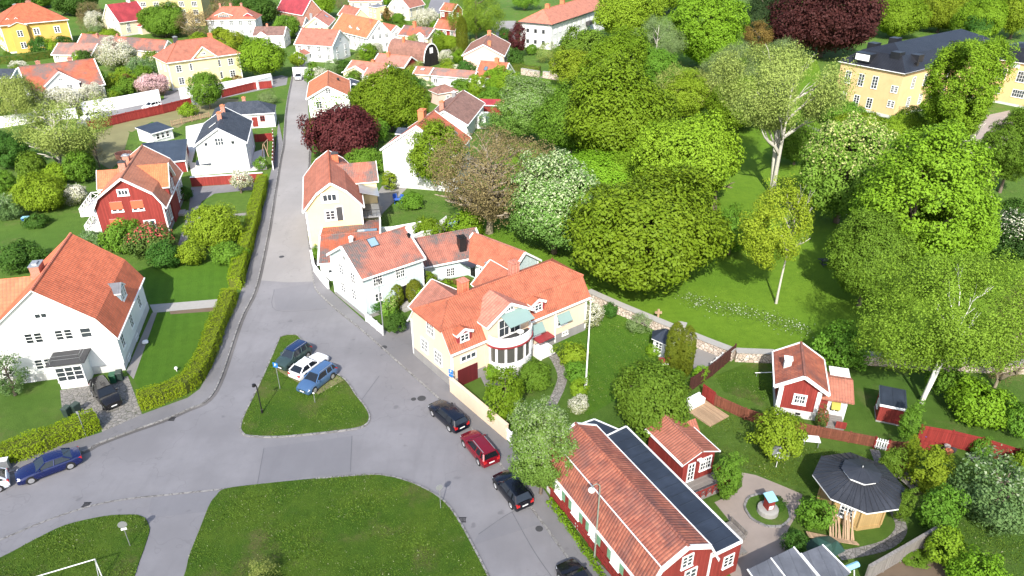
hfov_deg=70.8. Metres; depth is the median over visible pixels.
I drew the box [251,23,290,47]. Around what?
house
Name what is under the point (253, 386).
street lamp
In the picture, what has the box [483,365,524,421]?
garden tree
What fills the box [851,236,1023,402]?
birch tree
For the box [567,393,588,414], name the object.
shrub
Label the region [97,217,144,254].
shrub
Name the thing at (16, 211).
shrub
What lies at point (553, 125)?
broadleaf tree
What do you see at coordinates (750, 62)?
willow tree
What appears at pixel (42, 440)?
hedge
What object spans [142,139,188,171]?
garage
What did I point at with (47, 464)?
parked car
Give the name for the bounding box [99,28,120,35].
garden tree
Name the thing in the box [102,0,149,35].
house
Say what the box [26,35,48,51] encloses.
shrub
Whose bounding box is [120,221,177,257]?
shrub
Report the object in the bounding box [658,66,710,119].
broadleaf tree
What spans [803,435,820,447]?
garden table
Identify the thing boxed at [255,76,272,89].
garden wall
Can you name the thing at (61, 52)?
house
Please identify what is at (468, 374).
garage door
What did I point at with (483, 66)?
house
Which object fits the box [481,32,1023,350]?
park lawn
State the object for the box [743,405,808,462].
garden tree
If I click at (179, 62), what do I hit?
house
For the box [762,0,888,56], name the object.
copper beech
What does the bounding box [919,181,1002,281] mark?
maple tree
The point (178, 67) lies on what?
window
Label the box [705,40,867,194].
ash tree
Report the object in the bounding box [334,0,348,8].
garden tree
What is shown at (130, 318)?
window
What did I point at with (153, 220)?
window
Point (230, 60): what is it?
window
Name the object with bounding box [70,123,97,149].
shrub
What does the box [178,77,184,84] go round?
window
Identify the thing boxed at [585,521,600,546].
window
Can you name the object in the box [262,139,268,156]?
garden swing
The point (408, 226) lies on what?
garden wall
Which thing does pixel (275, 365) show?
parking sign
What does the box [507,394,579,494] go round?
rowan tree
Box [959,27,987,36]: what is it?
garden tree
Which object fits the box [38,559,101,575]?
football goal
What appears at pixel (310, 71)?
shrub
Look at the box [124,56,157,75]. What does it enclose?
shrub
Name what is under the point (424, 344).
window
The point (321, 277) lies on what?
garden wall
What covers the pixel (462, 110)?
house
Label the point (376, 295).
window
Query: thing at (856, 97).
window
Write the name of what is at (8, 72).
outbuilding
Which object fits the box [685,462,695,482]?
window
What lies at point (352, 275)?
window
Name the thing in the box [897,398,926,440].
shrub
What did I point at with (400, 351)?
pavement
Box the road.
[0,66,567,575]
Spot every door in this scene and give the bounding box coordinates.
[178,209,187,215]
[335,206,343,220]
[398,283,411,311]
[458,363,477,384]
[470,267,475,276]
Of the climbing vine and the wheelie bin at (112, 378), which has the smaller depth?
the wheelie bin at (112, 378)
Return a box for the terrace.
[186,123,266,175]
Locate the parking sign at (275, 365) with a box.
[272,362,279,386]
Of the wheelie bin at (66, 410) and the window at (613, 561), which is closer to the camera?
the window at (613, 561)
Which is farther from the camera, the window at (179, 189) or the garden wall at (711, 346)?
the window at (179, 189)
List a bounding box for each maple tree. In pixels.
[347,61,429,131]
[559,163,736,294]
[664,0,751,68]
[823,206,918,306]
[848,118,1003,280]
[919,28,1020,150]
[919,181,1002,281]
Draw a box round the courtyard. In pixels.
[715,473,801,575]
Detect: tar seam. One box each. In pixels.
[479,508,529,533]
[512,512,550,575]
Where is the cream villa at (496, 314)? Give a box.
[407,258,590,385]
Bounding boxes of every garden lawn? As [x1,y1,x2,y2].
[134,311,213,390]
[142,262,230,303]
[562,310,658,415]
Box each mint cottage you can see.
[414,227,477,280]
[460,232,541,277]
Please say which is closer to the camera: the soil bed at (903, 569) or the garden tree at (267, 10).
the soil bed at (903, 569)
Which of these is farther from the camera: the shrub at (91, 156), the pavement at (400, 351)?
the shrub at (91, 156)
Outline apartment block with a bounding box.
[135,0,211,25]
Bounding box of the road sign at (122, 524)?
[117,521,130,545]
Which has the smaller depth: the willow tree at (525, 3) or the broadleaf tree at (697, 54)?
the broadleaf tree at (697, 54)
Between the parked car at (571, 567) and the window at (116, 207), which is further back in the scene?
the window at (116, 207)
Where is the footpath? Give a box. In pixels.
[0,494,205,575]
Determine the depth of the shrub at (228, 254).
94.67 m
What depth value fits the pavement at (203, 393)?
76.53 m
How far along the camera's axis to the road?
64.19 m
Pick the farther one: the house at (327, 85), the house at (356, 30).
the house at (356, 30)
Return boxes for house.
[0,0,72,53]
[17,57,106,107]
[51,43,102,61]
[77,33,171,62]
[79,144,187,232]
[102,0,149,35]
[152,33,242,90]
[193,104,254,172]
[206,3,261,36]
[211,96,276,127]
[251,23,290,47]
[294,16,308,34]
[294,28,350,63]
[302,150,380,248]
[303,10,335,28]
[306,70,350,117]
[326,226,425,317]
[331,12,392,51]
[337,5,368,17]
[341,59,392,80]
[348,0,383,15]
[362,67,391,86]
[367,4,385,20]
[374,51,417,69]
[380,108,471,191]
[382,22,400,38]
[387,35,438,66]
[388,0,424,20]
[397,21,440,42]
[428,84,458,104]
[433,19,458,36]
[434,90,488,134]
[439,2,462,19]
[461,30,510,66]
[476,57,514,87]
[518,0,603,49]
[543,419,746,575]
[645,415,731,499]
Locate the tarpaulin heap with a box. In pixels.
[806,536,844,555]
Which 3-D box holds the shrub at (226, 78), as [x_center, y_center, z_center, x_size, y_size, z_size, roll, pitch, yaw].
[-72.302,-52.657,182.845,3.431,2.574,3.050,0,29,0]
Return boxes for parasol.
[772,446,789,466]
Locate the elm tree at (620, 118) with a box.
[561,50,681,154]
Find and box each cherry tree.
[30,86,85,109]
[76,82,106,101]
[95,35,137,68]
[133,72,170,94]
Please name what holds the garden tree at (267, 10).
on the ground at (32, 406)
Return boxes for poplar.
[456,16,467,54]
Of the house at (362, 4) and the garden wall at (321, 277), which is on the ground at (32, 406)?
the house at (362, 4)
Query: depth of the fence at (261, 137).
142.46 m
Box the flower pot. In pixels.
[945,448,953,455]
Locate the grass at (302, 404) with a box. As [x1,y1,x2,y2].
[242,334,368,435]
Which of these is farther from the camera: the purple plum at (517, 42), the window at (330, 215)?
the purple plum at (517, 42)
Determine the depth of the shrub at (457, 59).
205.03 m
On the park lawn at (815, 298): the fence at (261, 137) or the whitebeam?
the whitebeam
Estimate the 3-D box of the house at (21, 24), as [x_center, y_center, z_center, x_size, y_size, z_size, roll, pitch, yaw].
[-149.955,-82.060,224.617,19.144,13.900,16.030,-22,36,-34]
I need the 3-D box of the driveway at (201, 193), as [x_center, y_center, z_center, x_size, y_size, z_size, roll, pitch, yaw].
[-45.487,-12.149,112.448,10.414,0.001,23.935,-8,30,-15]
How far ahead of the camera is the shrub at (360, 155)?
124.46 m
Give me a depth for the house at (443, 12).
274.47 m
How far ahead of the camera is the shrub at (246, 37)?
224.67 m
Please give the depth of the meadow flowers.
84.82 m
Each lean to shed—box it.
[747,547,817,575]
[800,544,850,575]
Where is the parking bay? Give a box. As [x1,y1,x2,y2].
[277,368,342,393]
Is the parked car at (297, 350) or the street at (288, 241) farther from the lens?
the street at (288, 241)
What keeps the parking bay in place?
on the traffic island
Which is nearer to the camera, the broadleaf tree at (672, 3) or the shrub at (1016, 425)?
the shrub at (1016, 425)
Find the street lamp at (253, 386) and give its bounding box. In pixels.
[252,383,262,412]
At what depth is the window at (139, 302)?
82.54 m
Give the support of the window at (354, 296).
in the house at (390, 259)
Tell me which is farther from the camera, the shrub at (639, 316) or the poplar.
the poplar
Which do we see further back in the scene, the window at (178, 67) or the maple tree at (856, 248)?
the window at (178, 67)
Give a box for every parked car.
[0,467,9,491]
[14,446,82,484]
[80,110,101,119]
[88,374,122,410]
[142,100,161,108]
[275,339,312,370]
[288,353,328,380]
[295,72,301,79]
[296,360,337,394]
[428,399,469,433]
[460,430,499,467]
[492,470,533,511]
[555,559,588,575]
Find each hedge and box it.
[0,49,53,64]
[0,407,102,463]
[134,287,238,410]
[226,174,268,289]
[510,61,540,72]
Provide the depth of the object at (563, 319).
78.36 m
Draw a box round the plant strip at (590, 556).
[545,497,605,575]
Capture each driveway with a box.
[60,376,141,431]
[178,182,254,245]
[390,322,412,346]
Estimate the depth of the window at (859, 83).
159.76 m
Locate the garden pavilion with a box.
[812,452,904,530]
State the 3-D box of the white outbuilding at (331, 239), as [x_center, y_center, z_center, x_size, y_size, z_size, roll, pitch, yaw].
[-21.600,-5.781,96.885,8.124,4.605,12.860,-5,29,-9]
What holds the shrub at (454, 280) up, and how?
on the ground at (32, 406)
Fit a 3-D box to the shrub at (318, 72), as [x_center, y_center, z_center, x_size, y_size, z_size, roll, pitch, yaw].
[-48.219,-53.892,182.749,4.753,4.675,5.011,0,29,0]
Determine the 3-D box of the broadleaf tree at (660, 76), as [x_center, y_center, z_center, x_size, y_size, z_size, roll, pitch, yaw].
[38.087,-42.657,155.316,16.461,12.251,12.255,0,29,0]
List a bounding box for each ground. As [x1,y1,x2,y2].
[0,0,1023,575]
[428,0,449,13]
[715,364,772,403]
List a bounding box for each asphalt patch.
[148,490,219,516]
[258,436,351,482]
[273,283,326,309]
[473,509,540,544]
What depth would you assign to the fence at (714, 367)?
73.65 m
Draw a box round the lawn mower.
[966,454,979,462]
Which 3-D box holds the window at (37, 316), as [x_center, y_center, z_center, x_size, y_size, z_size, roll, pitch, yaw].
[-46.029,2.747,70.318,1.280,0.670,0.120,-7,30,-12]
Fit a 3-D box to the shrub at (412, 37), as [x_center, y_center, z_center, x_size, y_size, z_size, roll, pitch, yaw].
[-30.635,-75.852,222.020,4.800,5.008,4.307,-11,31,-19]
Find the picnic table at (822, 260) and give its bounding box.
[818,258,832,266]
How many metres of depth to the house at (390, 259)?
84.32 m
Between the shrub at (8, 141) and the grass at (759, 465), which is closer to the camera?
the grass at (759, 465)
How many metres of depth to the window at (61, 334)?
71.80 m
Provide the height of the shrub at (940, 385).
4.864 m
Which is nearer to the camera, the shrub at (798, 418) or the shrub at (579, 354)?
the shrub at (798, 418)
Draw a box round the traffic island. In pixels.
[241,335,368,435]
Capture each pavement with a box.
[9,120,282,470]
[312,260,610,575]
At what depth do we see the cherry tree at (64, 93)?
157.03 m
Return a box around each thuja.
[664,320,685,369]
[677,325,696,376]
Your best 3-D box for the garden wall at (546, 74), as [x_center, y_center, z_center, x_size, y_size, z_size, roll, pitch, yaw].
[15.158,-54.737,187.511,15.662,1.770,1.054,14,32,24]
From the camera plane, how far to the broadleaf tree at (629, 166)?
114.86 m
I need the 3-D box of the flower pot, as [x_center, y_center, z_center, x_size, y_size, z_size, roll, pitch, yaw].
[38.746,14.579,63.869,0.680,0.476,0.680,0,29,0]
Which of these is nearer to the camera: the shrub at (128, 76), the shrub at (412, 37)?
the shrub at (128, 76)
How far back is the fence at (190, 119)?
154.60 m
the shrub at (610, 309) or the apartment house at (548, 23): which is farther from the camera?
the apartment house at (548, 23)
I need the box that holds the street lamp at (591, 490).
[588,483,600,557]
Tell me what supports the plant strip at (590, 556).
on the pavement at (400, 351)
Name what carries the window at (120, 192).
in the red house at (142, 183)
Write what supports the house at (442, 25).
on the ground at (32, 406)
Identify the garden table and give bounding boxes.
[196,160,210,172]
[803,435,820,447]
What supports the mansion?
on the ground at (32, 406)
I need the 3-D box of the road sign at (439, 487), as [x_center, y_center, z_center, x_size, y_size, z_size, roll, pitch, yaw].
[-5.770,16.734,57.722,0.600,2.679,0.077,-13,32,-22]
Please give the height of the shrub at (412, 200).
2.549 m
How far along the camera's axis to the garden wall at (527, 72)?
192.11 m
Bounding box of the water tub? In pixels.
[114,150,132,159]
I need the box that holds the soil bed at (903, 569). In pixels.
[876,549,948,575]
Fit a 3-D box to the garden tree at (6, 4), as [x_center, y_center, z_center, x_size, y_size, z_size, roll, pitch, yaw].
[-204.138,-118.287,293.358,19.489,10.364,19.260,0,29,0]
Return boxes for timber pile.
[806,511,858,544]
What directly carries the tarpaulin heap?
on the ground at (32, 406)
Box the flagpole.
[584,301,591,387]
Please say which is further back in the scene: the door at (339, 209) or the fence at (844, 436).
the door at (339, 209)
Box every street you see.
[77,75,287,127]
[261,62,312,281]
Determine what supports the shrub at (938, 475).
on the ground at (32, 406)
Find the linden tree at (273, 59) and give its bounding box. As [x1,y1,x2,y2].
[235,36,287,74]
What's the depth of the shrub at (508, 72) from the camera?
171.98 m
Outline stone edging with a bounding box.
[743,493,791,527]
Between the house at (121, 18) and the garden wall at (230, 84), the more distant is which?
the house at (121, 18)
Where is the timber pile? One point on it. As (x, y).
(831, 534)
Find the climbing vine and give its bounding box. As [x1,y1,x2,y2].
[310,95,346,113]
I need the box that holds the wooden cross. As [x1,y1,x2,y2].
[655,309,661,316]
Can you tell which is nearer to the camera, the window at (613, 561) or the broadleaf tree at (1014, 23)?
the window at (613, 561)
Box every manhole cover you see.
[417,396,425,400]
[535,526,542,531]
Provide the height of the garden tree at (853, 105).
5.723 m
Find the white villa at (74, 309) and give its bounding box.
[0,232,148,388]
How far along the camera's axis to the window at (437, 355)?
72.86 m
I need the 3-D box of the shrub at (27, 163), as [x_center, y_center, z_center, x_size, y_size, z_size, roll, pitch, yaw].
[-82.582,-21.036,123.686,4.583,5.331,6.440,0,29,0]
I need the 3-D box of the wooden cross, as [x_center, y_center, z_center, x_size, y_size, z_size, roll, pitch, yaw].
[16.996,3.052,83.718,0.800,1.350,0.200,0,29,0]
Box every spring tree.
[0,72,49,119]
[2,91,117,163]
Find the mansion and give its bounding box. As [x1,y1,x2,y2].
[838,29,988,117]
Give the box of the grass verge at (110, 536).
[0,514,149,575]
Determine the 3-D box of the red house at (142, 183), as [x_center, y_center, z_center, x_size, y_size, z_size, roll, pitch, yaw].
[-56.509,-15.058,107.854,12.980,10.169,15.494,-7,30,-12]
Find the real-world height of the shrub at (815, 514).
3.032 m
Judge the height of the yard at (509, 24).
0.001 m
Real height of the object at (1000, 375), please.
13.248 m
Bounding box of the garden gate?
[873,436,890,450]
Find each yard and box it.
[93,125,128,168]
[113,98,239,131]
[378,186,406,214]
[495,21,515,40]
[970,110,1013,167]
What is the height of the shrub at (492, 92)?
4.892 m
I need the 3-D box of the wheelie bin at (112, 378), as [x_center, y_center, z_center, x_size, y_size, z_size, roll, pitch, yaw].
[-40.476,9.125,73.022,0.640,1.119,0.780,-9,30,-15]
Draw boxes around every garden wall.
[0,108,77,127]
[81,89,160,113]
[178,73,270,98]
[190,172,262,186]
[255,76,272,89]
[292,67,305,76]
[310,250,328,288]
[381,221,420,234]
[413,228,440,237]
[449,378,508,439]
[521,68,539,77]
[543,71,562,78]
[587,289,735,360]
[734,348,773,362]
[858,351,1023,373]
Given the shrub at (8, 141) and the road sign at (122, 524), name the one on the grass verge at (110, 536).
the road sign at (122, 524)
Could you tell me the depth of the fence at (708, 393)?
70.16 m
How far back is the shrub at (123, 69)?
179.88 m
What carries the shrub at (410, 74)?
on the ground at (32, 406)
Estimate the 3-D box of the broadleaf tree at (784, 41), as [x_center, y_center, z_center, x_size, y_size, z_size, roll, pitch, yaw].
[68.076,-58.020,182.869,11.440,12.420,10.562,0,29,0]
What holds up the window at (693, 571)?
in the red long house at (658, 516)
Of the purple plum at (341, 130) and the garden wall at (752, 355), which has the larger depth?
the purple plum at (341, 130)
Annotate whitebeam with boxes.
[488,72,554,142]
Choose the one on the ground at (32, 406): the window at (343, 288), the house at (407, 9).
the house at (407, 9)
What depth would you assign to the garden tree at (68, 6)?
277.88 m
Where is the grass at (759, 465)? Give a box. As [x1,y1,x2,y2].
[701,410,871,488]
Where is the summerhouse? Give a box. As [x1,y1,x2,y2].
[652,328,677,356]
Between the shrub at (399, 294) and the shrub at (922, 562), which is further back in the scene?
the shrub at (399, 294)
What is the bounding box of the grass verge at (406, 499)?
[184,475,486,575]
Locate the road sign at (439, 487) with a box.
[436,484,442,507]
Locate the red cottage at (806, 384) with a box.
[772,341,854,430]
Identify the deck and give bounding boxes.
[689,400,728,426]
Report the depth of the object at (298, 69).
191.01 m
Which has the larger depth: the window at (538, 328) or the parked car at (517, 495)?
the window at (538, 328)
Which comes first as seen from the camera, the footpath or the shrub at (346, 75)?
the footpath
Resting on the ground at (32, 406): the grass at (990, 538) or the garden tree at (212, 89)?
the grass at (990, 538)
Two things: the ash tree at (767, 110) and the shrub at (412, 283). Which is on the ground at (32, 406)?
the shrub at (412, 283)
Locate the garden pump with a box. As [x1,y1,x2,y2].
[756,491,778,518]
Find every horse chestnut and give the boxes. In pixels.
[503,147,605,254]
[797,109,906,223]
[987,208,1023,261]
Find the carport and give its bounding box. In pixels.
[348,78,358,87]
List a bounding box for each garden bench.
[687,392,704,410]
[726,516,747,540]
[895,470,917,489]
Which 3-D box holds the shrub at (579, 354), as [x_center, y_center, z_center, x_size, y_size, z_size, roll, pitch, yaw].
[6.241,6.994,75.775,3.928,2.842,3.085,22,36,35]
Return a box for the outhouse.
[874,385,906,425]
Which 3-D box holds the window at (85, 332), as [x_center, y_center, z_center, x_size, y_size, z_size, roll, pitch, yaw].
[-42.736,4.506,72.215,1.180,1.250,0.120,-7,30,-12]
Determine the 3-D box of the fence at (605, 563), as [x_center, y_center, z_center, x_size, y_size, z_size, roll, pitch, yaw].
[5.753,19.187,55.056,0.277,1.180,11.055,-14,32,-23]
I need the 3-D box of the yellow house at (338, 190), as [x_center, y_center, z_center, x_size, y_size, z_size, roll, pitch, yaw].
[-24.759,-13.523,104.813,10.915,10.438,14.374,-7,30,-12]
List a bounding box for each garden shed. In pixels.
[135,122,173,142]
[480,99,503,114]
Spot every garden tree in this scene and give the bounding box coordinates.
[0,0,37,10]
[30,0,51,6]
[51,0,98,14]
[75,1,103,32]
[83,10,107,31]
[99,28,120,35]
[136,0,186,36]
[184,71,224,108]
[210,26,244,49]
[232,0,280,22]
[273,14,301,38]
[287,51,307,66]
[313,0,335,12]
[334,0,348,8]
[365,41,383,58]
[383,0,390,6]
[389,13,405,22]
[411,7,439,26]
[439,35,456,49]
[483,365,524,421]
[610,354,692,439]
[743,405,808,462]
[810,319,871,371]
[821,98,868,122]
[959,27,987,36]
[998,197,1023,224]
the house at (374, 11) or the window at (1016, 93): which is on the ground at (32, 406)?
the house at (374, 11)
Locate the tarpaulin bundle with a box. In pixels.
[845,561,859,575]
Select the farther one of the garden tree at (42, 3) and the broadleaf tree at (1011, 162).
the garden tree at (42, 3)
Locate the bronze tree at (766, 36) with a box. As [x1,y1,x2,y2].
[741,19,774,51]
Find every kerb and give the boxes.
[0,488,225,539]
[9,73,292,472]
[240,334,370,437]
[305,149,569,559]
[316,473,488,575]
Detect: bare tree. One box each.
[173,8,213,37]
[203,0,234,18]
[424,123,555,234]
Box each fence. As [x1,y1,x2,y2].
[86,97,190,128]
[170,112,209,125]
[222,80,271,97]
[254,133,272,141]
[272,129,274,169]
[364,311,382,334]
[506,428,512,444]
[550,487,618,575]
[689,343,736,390]
[701,384,715,404]
[714,394,766,425]
[795,422,875,447]
[865,522,943,575]
[888,440,908,452]
[917,424,1020,461]
[918,440,936,449]
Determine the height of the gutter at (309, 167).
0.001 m
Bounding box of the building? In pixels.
[277,0,320,20]
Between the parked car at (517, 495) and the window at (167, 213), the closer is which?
the parked car at (517, 495)
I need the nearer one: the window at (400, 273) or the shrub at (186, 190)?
the window at (400, 273)
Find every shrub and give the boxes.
[0,130,32,168]
[0,169,17,193]
[0,192,26,220]
[0,238,48,274]
[0,351,29,396]
[2,171,69,212]
[8,60,27,68]
[9,63,18,68]
[14,150,47,177]
[20,213,51,228]
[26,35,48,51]
[39,161,67,182]
[42,36,58,50]
[54,35,75,42]
[60,184,89,205]
[61,148,97,182]
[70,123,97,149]
[71,50,85,59]
[76,49,98,63]
[78,230,104,246]
[81,146,95,169]
[88,24,102,33]
[88,138,105,167]
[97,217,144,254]
[98,67,104,79]
[104,71,125,91]
[106,86,124,95]
[107,89,119,97]
[111,66,137,85]
[111,75,138,94]
[118,73,134,88]
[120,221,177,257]
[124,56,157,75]
[133,62,152,79]
[141,50,156,68]
[144,239,182,267]
[174,238,211,264]
[176,102,199,116]
[180,185,193,200]
[181,201,246,248]
[188,31,206,38]
[209,240,250,265]
[221,76,232,81]
[229,169,253,192]
[232,75,242,79]
[240,33,249,44]
[249,555,281,575]
[252,156,267,169]
[256,89,277,103]
[302,61,321,82]
[312,244,317,259]
[313,67,325,77]
[323,57,341,73]
[332,59,349,73]
[343,74,354,78]
[344,148,383,172]
[347,68,361,80]
[354,52,365,60]
[356,42,377,60]
[370,300,382,313]
[376,118,390,140]
[380,7,394,20]
[381,170,396,189]
[381,292,398,316]
[387,311,406,332]
[389,284,403,308]
[396,190,423,209]
[398,19,407,28]
[398,68,415,78]
[405,279,422,302]
[406,33,419,41]
[406,66,414,72]
[409,60,423,69]
[411,214,446,235]
[415,279,456,296]
[421,80,435,89]
[424,91,431,101]
[424,270,436,284]
[432,29,444,41]
[433,35,448,51]
[438,49,453,62]
[439,57,455,68]
[439,277,471,285]
[442,207,484,234]
[450,76,470,93]
[450,79,463,89]
[452,48,463,62]
[456,59,476,70]
[466,74,485,97]
[477,86,502,98]
[477,111,498,129]
[481,63,508,90]
[483,363,497,379]
[496,69,523,93]
[498,27,513,39]
[506,47,524,65]
[517,356,553,392]
[525,43,538,54]
[534,41,554,62]
[549,340,590,364]
[563,360,589,384]
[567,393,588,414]
[570,377,589,397]
[584,298,604,327]
[602,301,617,317]
[626,312,652,333]
[645,343,660,357]
[692,365,709,380]
[712,450,748,499]
[762,494,787,511]
[779,527,809,552]
[781,415,805,423]
[794,493,837,530]
[814,403,829,426]
[878,446,908,479]
[892,487,918,521]
[892,541,931,568]
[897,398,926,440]
[901,434,922,463]
[904,444,956,493]
[915,482,971,538]
[923,525,968,565]
[924,358,963,396]
[943,373,1019,430]
[943,543,1012,575]
[948,444,1023,537]
[968,436,993,460]
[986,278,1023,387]
[1003,399,1023,438]
[1005,447,1023,467]
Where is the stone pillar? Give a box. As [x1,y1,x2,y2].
[678,321,686,339]
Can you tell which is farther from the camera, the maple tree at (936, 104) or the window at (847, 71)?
the window at (847, 71)
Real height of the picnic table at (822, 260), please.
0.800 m
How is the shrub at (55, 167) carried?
on the ground at (32, 406)
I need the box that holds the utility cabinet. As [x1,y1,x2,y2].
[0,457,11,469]
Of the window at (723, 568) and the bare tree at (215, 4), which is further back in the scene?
the bare tree at (215, 4)
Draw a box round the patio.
[693,348,717,368]
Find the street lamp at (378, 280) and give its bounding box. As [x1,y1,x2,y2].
[376,279,383,335]
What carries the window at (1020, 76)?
in the mansion wing
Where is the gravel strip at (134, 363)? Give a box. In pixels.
[127,312,156,378]
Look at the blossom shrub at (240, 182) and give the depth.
117.27 m
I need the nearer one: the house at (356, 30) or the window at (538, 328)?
the window at (538, 328)
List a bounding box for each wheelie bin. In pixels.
[60,404,71,417]
[70,401,82,413]
[108,371,116,383]
[115,369,123,380]
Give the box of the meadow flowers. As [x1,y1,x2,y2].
[675,286,813,337]
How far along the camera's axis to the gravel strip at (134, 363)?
78.34 m
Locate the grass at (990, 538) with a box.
[923,466,1023,575]
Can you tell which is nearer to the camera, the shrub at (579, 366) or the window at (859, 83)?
the shrub at (579, 366)
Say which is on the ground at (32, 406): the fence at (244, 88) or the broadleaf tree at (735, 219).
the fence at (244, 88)
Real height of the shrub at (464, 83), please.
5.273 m
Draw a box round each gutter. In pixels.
[10,76,292,474]
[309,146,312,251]
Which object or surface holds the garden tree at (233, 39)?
on the ground at (32, 406)
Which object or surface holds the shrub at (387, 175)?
on the yard at (385, 198)
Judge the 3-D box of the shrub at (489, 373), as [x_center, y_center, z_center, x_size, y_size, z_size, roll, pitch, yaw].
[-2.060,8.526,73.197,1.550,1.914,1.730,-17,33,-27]
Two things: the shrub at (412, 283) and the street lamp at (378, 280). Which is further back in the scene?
the shrub at (412, 283)
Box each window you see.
[23,332,45,344]
[32,28,40,34]
[33,312,48,319]
[33,358,52,370]
[53,26,61,32]
[53,328,74,341]
[78,327,93,338]
[109,201,123,212]
[116,189,129,196]
[120,332,126,350]
[128,313,134,329]
[130,200,145,211]
[137,294,142,309]
[143,219,156,228]
[166,209,170,225]
[168,204,173,220]
[175,65,182,72]
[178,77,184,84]
[178,184,181,198]
[214,137,224,145]
[227,58,233,64]
[230,70,235,76]
[316,101,322,108]
[320,192,338,203]
[324,209,335,220]
[325,88,330,93]
[338,262,344,276]
[340,280,346,294]
[350,271,355,285]
[351,287,356,301]
[372,275,383,287]
[374,291,382,302]
[394,156,401,164]
[395,267,405,279]
[396,172,402,180]
[420,336,428,354]
[426,322,434,338]
[434,348,442,367]
[446,267,454,277]
[460,350,476,363]
[532,322,545,337]
[552,482,564,501]
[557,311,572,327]
[568,499,582,523]
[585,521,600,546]
[607,548,623,575]
[654,341,662,352]
[680,552,694,570]
[684,566,697,575]
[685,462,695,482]
[698,455,711,472]
[721,552,734,570]
[791,393,807,406]
[837,504,856,521]
[845,70,851,83]
[853,94,859,103]
[857,73,864,86]
[865,97,872,108]
[870,76,878,88]
[887,100,894,107]
[890,85,898,93]
[910,76,916,88]
[1010,89,1023,98]
[1015,71,1023,82]
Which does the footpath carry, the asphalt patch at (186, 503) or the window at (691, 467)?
the asphalt patch at (186, 503)
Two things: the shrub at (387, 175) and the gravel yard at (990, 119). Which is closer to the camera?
the shrub at (387, 175)
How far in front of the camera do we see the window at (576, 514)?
56.02 m
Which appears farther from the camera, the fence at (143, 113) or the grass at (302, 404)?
the fence at (143, 113)
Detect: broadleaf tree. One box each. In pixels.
[405,117,472,185]
[530,78,599,153]
[548,47,595,84]
[552,25,605,60]
[553,147,633,188]
[578,25,653,81]
[592,0,667,35]
[605,148,648,183]
[633,45,681,87]
[652,60,720,116]
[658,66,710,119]
[659,0,679,11]
[685,30,747,66]
[704,74,761,128]
[720,202,757,254]
[758,35,797,70]
[770,113,822,164]
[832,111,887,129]
[877,0,932,36]
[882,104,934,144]
[921,0,971,32]
[948,0,1008,34]
[964,14,994,36]
[977,105,1023,192]
[999,0,1023,38]
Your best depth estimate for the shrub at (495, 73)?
173.00 m
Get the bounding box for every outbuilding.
[0,68,18,82]
[317,219,380,280]
[412,66,434,84]
[430,67,478,86]
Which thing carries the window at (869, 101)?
in the mansion
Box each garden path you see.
[150,299,217,312]
[545,353,566,409]
[838,510,906,559]
[870,449,880,463]
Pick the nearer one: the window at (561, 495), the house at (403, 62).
the window at (561, 495)
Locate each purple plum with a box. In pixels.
[296,102,381,157]
[507,21,525,50]
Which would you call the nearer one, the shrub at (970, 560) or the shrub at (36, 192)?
the shrub at (970, 560)
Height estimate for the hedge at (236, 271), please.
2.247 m
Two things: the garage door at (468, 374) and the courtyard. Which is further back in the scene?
the garage door at (468, 374)
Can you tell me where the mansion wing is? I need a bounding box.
[972,42,1023,107]
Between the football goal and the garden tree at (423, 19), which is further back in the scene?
the garden tree at (423, 19)
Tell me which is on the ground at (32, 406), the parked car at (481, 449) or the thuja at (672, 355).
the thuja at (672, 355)
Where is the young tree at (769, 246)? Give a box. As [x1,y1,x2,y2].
[737,173,818,303]
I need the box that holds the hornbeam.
[629,107,746,209]
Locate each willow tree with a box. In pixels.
[442,0,505,39]
[512,0,539,9]
[698,39,759,85]
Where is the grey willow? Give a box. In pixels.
[634,14,688,56]
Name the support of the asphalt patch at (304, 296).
on the road
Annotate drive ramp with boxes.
[481,375,500,410]
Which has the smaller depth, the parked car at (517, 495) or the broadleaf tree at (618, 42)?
the parked car at (517, 495)
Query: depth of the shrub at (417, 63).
189.15 m
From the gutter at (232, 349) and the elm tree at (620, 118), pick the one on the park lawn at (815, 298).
the elm tree at (620, 118)
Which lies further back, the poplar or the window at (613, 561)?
the poplar
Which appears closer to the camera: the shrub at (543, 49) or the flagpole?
the flagpole

